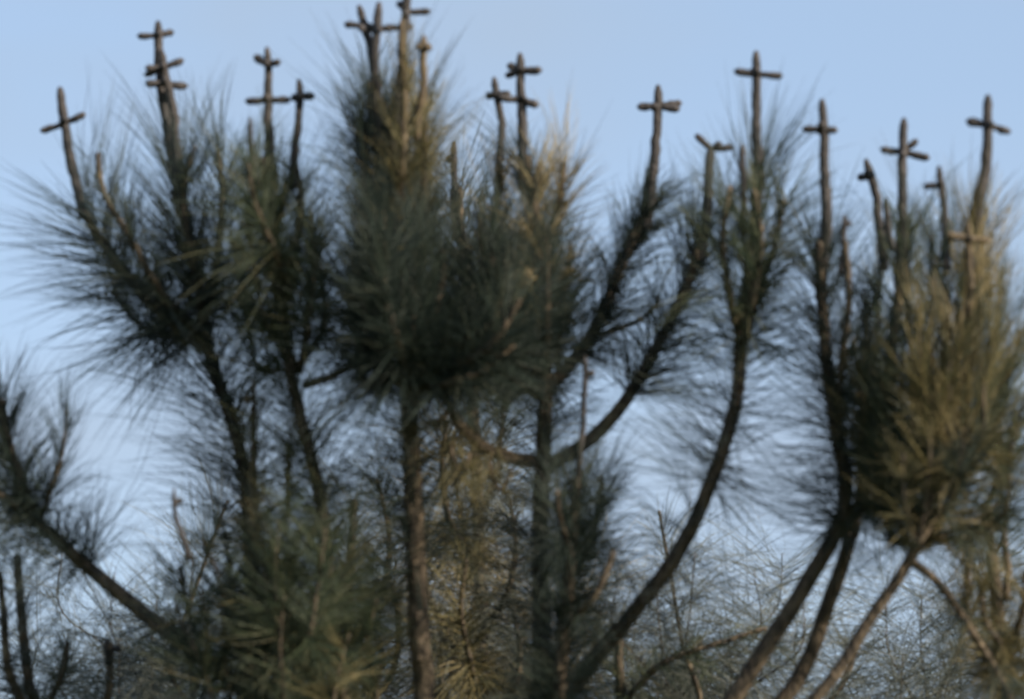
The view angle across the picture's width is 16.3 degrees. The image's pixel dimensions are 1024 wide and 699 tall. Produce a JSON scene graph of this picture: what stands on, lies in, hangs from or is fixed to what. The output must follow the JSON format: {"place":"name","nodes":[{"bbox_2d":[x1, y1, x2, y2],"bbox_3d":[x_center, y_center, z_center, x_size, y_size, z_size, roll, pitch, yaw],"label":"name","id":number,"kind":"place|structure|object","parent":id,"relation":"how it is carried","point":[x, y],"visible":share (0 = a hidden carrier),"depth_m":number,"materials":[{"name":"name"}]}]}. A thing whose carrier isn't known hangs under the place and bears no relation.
{"place":"outdoors","nodes":[
{"label":"outdoors","id":0,"kind":"place"},
{"bbox_2d":[0,0,1023,698],"label":"sky","id":1,"kind":"structure","parent":0,"point":[932,64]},
{"label":"ground","id":2,"kind":"structure","parent":0,"visible":0},
{"bbox_2d":[0,530,169,698],"bbox_3d":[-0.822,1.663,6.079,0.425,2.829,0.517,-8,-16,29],"label":"pine tree","id":3,"kind":"object","parent":2,"relation":"on","point":[27,688],"visible":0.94,"depth_m":6.30,"materials":[{"name":"green plant"}]},
{"bbox_2d":[0,442,373,698],"bbox_3d":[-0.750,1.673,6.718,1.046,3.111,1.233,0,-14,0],"label":"pine tree","id":4,"kind":"object","parent":2,"relation":"on","point":[120,691],"visible":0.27,"depth_m":6.86,"materials":[{"name":"green plant"}]},
{"bbox_2d":[0,329,452,698],"bbox_3d":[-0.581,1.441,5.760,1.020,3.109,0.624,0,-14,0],"label":"pine tree","id":5,"kind":"object","parent":2,"relation":"on","point":[275,612],"visible":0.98,"depth_m":5.96,"materials":[{"name":"green plant"}]},
{"bbox_2d":[0,20,473,698],"bbox_3d":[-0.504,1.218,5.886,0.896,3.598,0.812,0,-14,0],"label":"pine tree","id":6,"kind":"object","parent":2,"relation":"on","point":[146,286],"visible":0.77,"depth_m":6.12,"materials":[{"name":"green plant"}]},
{"bbox_2d":[70,425,459,698],"bbox_3d":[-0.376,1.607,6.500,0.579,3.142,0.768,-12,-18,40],"label":"pine tree","id":7,"kind":"object","parent":2,"relation":"on","point":[382,690],"visible":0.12,"depth_m":6.77,"materials":[{"name":"green plant"}]},
{"bbox_2d":[135,47,478,698],"bbox_3d":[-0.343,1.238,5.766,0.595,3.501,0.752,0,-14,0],"label":"pine tree","id":8,"kind":"object","parent":2,"relation":"on","point":[259,193],"visible":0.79,"depth_m":5.97,"materials":[{"name":"green plant"}]},
{"bbox_2d":[208,0,623,698],"bbox_3d":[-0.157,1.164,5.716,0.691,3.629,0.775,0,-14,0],"label":"pine tree","id":9,"kind":"object","parent":2,"relation":"on","point":[394,252],"visible":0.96,"depth_m":5.89,"materials":[{"name":"green plant"}]},
{"bbox_2d":[198,405,686,698],"bbox_3d":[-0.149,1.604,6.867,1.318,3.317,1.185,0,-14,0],"label":"pine tree","id":10,"kind":"object","parent":2,"relation":"on","point":[403,664],"visible":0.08,"depth_m":6.99,"materials":[{"name":"green plant"}]},
{"bbox_2d":[344,103,658,698],"bbox_3d":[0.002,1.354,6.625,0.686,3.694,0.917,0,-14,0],"label":"pine tree","id":11,"kind":"object","parent":2,"relation":"on","point":[458,630],"visible":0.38,"depth_m":6.77,"materials":[{"name":"dark green needle"},{"name":"bark"},{"name":"olive needle"}]},
{"bbox_2d":[455,355,697,698],"bbox_3d":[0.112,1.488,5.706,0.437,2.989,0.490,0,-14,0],"label":"pine tree","id":12,"kind":"object","parent":2,"relation":"on","point":[573,529],"visible":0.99,"depth_m":5.93,"materials":[{"name":"green plant"}]},
{"bbox_2d":[363,50,900,698],"bbox_3d":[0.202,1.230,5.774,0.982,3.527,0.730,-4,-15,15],"label":"pine tree","id":13,"kind":"object","parent":2,"relation":"on","point":[745,306],"visible":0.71,"depth_m":6.01,"materials":[{"name":"green plant"}]},
{"bbox_2d":[402,479,947,698],"bbox_3d":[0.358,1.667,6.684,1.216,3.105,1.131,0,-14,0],"label":"pine tree","id":14,"kind":"object","parent":2,"relation":"on","point":[770,673],"visible":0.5,"depth_m":6.89,"materials":[{"name":"green plant"}]},
{"bbox_2d":[590,592,913,698],"bbox_3d":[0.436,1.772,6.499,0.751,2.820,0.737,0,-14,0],"label":"pine tree","id":15,"kind":"object","parent":2,"relation":"on","point":[651,671],"visible":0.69,"depth_m":6.57,"materials":[{"name":"green plant"}]},
{"bbox_2d":[700,494,1023,698],"bbox_3d":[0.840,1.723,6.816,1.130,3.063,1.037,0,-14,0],"label":"pine tree","id":16,"kind":"object","parent":2,"relation":"on","point":[897,681],"visible":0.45,"depth_m":7.03,"materials":[{"name":"green plant"}]},
{"bbox_2d":[705,94,1023,698],"bbox_3d":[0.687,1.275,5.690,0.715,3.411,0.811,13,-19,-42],"label":"pine tree","id":17,"kind":"object","parent":2,"relation":"on","point":[926,451],"visible":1,"depth_m":5.84,"materials":[{"name":"green plant"}]},
{"bbox_2d":[914,515,1023,698],"bbox_3d":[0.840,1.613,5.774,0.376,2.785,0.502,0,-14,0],"label":"pine tree","id":18,"kind":"object","parent":2,"relation":"on","point":[995,619],"visible":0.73,"depth_m":5.99,"materials":[{"name":"green plant"}]}
]}

